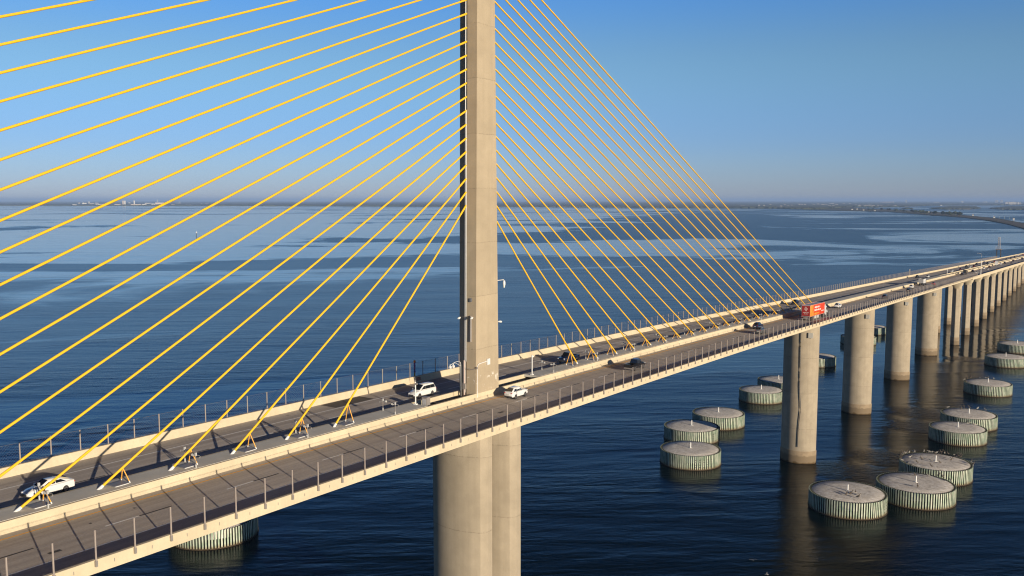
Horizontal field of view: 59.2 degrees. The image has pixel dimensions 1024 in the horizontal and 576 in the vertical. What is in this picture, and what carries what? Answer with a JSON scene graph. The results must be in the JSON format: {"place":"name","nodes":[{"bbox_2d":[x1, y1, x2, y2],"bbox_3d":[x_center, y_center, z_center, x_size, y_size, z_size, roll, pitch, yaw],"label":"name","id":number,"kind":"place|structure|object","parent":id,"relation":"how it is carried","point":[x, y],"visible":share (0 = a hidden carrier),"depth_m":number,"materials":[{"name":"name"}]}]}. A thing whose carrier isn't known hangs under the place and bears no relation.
{"place":"outdoors","nodes":[
{"label":"outdoors","id":0,"kind":"place"},
{"bbox_2d":[0,201,1019,209],"bbox_3d":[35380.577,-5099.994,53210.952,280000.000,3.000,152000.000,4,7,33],"label":"land","id":1,"kind":"structure","parent":0,"point":[633,207],"depth_m":9616.00,"materials":[{"name":"green plant"}]},
{"bbox_2d":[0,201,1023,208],"bbox_3d":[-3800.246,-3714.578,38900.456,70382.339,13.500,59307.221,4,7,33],"label":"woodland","id":2,"kind":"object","parent":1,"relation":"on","point":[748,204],"visible":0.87,"depth_m":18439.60,"materials":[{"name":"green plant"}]},
{"bbox_2d":[0,205,1023,575],"bbox_3d":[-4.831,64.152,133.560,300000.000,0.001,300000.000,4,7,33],"label":"water","id":3,"kind":"structure","parent":0,"point":[606,491],"depth_m":415.95,"materials":[{"name":"blue liquid"}]},
{"bbox_2d":[174,517,258,550],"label":"dolphin","id":4,"kind":"object","parent":3,"relation":"in","point":[237,534],"visible":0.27,"depth_m":200.33,"materials":[{"name":"concrete"}]},
{"bbox_2d":[0,0,972,575],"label":"cable stayed bridge","id":5,"kind":"structure","parent":3,"relation":"in","point":[478,506],"depth_m":123.78,"materials":[{"name":"concrete"}]},
{"bbox_2d":[34,482,43,499],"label":"floodlight","id":6,"kind":"object","parent":5,"relation":"on","point":[38,485],"visible":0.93,"depth_m":77.22,"materials":[{"name":"metal"}]},
{"bbox_2d":[43,490,52,507],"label":"floodlight","id":7,"kind":"object","parent":5,"relation":"on","point":[46,492],"visible":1,"depth_m":75.25,"materials":[{"name":"metal"}]},
{"bbox_2d":[191,452,196,467],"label":"floodlight","id":8,"kind":"object","parent":5,"relation":"on","point":[194,454],"visible":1,"depth_m":87.42,"materials":[{"name":"metal"}]},
{"bbox_2d":[413,380,417,404],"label":"camera pole","id":9,"kind":"object","parent":5,"relation":"on","point":[415,403],"visible":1,"depth_m":117.45,"materials":[{"name":"white metal"}]},
{"bbox_2d":[422,396,429,405],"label":"electrical cabinet","id":10,"kind":"object","parent":5,"relation":"on","point":[426,400],"visible":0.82,"depth_m":118.04,"materials":[{"name":"metal"}]},
{"bbox_2d":[467,358,489,397],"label":"lamp post","id":11,"kind":"object","parent":5,"relation":"attached to","point":[488,361],"visible":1,"depth_m":125.29,"materials":[{"name":"white metal"}]},
{"bbox_2d":[1,272,977,575],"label":"safety fence","id":12,"kind":"object","parent":5,"relation":"attached to","point":[809,322],"visible":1,"depth_m":100.50,"materials":[{"name":"metal"}]},
{"bbox_2d":[0,256,996,466],"bbox_3d":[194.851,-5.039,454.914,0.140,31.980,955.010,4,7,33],"label":"safety fence","id":13,"kind":"object","parent":5,"relation":"attached to","point":[741,304],"visible":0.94,"depth_m":143.07,"materials":[{"name":"metal"}]},
{"bbox_2d":[530,355,533,374],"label":"camera pole","id":14,"kind":"object","parent":5,"relation":"on","point":[532,366],"visible":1,"depth_m":140.91,"materials":[{"name":"white metal"}]},
{"bbox_2d":[660,440,720,470],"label":"dolphin","id":15,"kind":"object","parent":3,"relation":"in","point":[689,455],"visible":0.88,"depth_m":260.49,"materials":[{"name":"paint"}]},
{"bbox_2d":[664,419,719,443],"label":"dolphin","id":16,"kind":"object","parent":3,"relation":"in","point":[692,430],"visible":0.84,"depth_m":287.62,"materials":[{"name":"paint"}]},
{"bbox_2d":[692,407,744,430],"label":"dolphin","id":17,"kind":"object","parent":3,"relation":"in","point":[725,419],"visible":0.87,"depth_m":305.66,"materials":[{"name":"paint"}]},
{"bbox_2d":[739,385,782,404],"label":"dolphin","id":18,"kind":"object","parent":3,"relation":"in","point":[762,394],"visible":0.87,"depth_m":342.67,"materials":[{"name":"paint"}]},
{"bbox_2d":[757,375,782,388],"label":"dolphin","id":19,"kind":"object","parent":3,"relation":"in","point":[775,381],"visible":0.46,"depth_m":364.95,"materials":[{"name":"paint"}]},
{"bbox_2d":[819,353,835,367],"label":"dolphin","id":20,"kind":"object","parent":3,"relation":"in","point":[827,360],"visible":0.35,"depth_m":416.20,"materials":[{"name":"paint"}]},
{"bbox_2d":[808,480,887,519],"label":"dolphin","id":21,"kind":"object","parent":3,"relation":"in","point":[830,498],"visible":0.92,"depth_m":221.42,"materials":[{"name":"paint"}]},
{"bbox_2d":[840,334,875,344],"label":"dolphin","id":22,"kind":"object","parent":3,"relation":"in","point":[842,339],"visible":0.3,"depth_m":484.24,"materials":[{"name":"paint"}]},
{"bbox_2d":[874,325,885,335],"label":"dolphin","id":23,"kind":"object","parent":3,"relation":"in","point":[879,330],"visible":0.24,"depth_m":515.13,"materials":[{"name":"paint"}]},
{"bbox_2d":[876,472,956,510],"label":"dolphin","id":24,"kind":"object","parent":3,"relation":"in","point":[932,493],"visible":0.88,"depth_m":228.04,"materials":[{"name":"paint"}]},
{"bbox_2d":[816,207,1023,228],"bbox_3d":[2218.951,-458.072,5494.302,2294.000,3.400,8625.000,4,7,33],"label":"causeway","id":25,"kind":"structure","parent":3,"relation":"in","point":[885,210],"depth_m":5104.78,"materials":[{"name":"grey concrete"}]},
{"bbox_2d":[898,452,972,486],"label":"dolphin","id":26,"kind":"object","parent":3,"relation":"in","point":[957,471],"visible":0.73,"depth_m":248.06,"materials":[{"name":"paint"}]},
{"bbox_2d":[928,421,987,446],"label":"dolphin","id":27,"kind":"object","parent":3,"relation":"in","point":[957,433],"visible":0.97,"depth_m":285.36,"materials":[{"name":"paint"}]},
{"bbox_2d":[914,253,1023,344],"bbox_3d":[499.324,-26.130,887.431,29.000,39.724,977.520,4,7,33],"label":"approach viaduct","id":28,"kind":"object","parent":3,"relation":"in","point":[994,288],"visible":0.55,"depth_m":558.77,"materials":[{"name":"concrete"}]},
{"bbox_2d":[940,408,997,431],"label":"dolphin","id":29,"kind":"object","parent":3,"relation":"in","point":[987,420],"visible":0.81,"depth_m":304.80,"materials":[{"name":"paint"}]},
{"bbox_2d":[963,378,1012,396],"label":"dolphin","id":30,"kind":"object","parent":3,"relation":"in","point":[988,387],"visible":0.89,"depth_m":355.91,"materials":[{"name":"paint"}]},
{"bbox_2d":[996,238,1001,255],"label":"navigation tower","id":31,"kind":"structure","parent":3,"relation":"in","point":[998,247],"depth_m":1253.82,"materials":[{"name":"metal"}]},
{"bbox_2d":[984,353,1023,368],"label":"dolphin","id":32,"kind":"object","parent":3,"relation":"in","point":[1001,360],"visible":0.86,"depth_m":416.88,"materials":[{"name":"paint"}]},
{"bbox_2d":[997,340,1023,353],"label":"dolphin","id":33,"kind":"object","parent":3,"relation":"in","point":[1015,347],"visible":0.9,"depth_m":456.31,"materials":[{"name":"paint"}]},
{"bbox_2d":[0,258,1023,575],"bbox_3d":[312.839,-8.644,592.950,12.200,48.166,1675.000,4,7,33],"label":"road","id":34,"kind":"structure","parent":0,"point":[40,538],"depth_m":91.03,"materials":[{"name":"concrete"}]},
{"bbox_2d":[504,386,527,398],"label":"crossover","id":35,"kind":"object","parent":34,"relation":"on","point":[514,392],"visible":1,"depth_m":126.58,"materials":[{"name":"white paint"}]},
{"bbox_2d":[624,358,644,370],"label":"pickup truck","id":36,"kind":"object","parent":34,"relation":"on","point":[635,362],"visible":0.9,"depth_m":152.54,"materials":[{"name":"black paint"}]},
{"bbox_2d":[752,322,762,328],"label":"crossover","id":37,"kind":"object","parent":34,"relation":"on","point":[756,324],"visible":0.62,"depth_m":214.34,"materials":[{"name":"blue paint"}]},
{"bbox_2d":[755,326,765,333],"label":"crossover","id":38,"kind":"object","parent":34,"relation":"on","point":[761,328],"visible":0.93,"depth_m":204.75,"materials":[{"name":"grey paint"}]},
{"bbox_2d":[802,302,827,320],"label":"semi truck","id":39,"kind":"object","parent":34,"relation":"on","point":[810,310],"visible":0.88,"depth_m":239.29,"materials":[{"name":"metal"}]},
{"bbox_2d":[834,303,841,307],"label":"crossover","id":40,"kind":"object","parent":34,"relation":"on","point":[837,305],"visible":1,"depth_m":276.09,"materials":[{"name":"white paint"}]},
{"bbox_2d":[919,278,926,285],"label":"dump truck","id":41,"kind":"object","parent":34,"relation":"on","point":[922,281],"visible":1,"depth_m":401.15,"materials":[{"name":"white paint"}]},
{"bbox_2d":[0,254,1023,508],"bbox_3d":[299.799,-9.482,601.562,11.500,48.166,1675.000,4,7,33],"label":"road","id":42,"kind":"structure","parent":0,"point":[108,466],"depth_m":112.74,"materials":[{"name":"grey asphalt"}]},
{"bbox_2d":[20,476,74,498],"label":"sedan","id":43,"kind":"object","parent":42,"relation":"on","point":[63,484],"visible":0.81,"depth_m":81.65,"materials":[{"name":"white paint"}]},
{"bbox_2d":[408,382,435,397],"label":"minivan","id":44,"kind":"object","parent":42,"relation":"on","point":[425,388],"visible":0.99,"depth_m":127.32,"materials":[{"name":"white paint"}]},
{"bbox_2d":[558,352,579,362],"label":"pickup truck","id":45,"kind":"object","parent":42,"relation":"on","point":[564,357],"visible":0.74,"depth_m":158.84,"materials":[{"name":"blue paint"}]},
{"bbox_2d":[791,299,798,304],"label":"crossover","id":46,"kind":"object","parent":42,"relation":"on","point":[796,301],"visible":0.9,"depth_m":286.74,"materials":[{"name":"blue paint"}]},
{"bbox_2d":[0,0,1023,200],"label":"sky","id":47,"kind":"structure","parent":0,"point":[764,100],"materials":[{"name":"blue"}]},
{"bbox_2d":[877,210,1023,227],"bbox_3d":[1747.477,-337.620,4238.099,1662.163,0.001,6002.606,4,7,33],"label":"road","id":48,"kind":"structure","parent":0,"point":[1019,224],"depth_m":3333.32,"materials":[{"name":"grey asphalt"}]},
{"bbox_3d":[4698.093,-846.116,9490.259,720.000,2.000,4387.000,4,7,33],"label":"island","id":49,"kind":"structure","parent":0,"visible":0},
{"bbox_2d":[902,206,1023,209],"bbox_3d":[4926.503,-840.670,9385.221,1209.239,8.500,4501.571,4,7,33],"label":"mangroves","id":50,"kind":"object","parent":49,"relation":"on","point":[1002,208],"visible":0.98,"depth_m":8589.57,"materials":[{"name":"green plant"}]}
]}

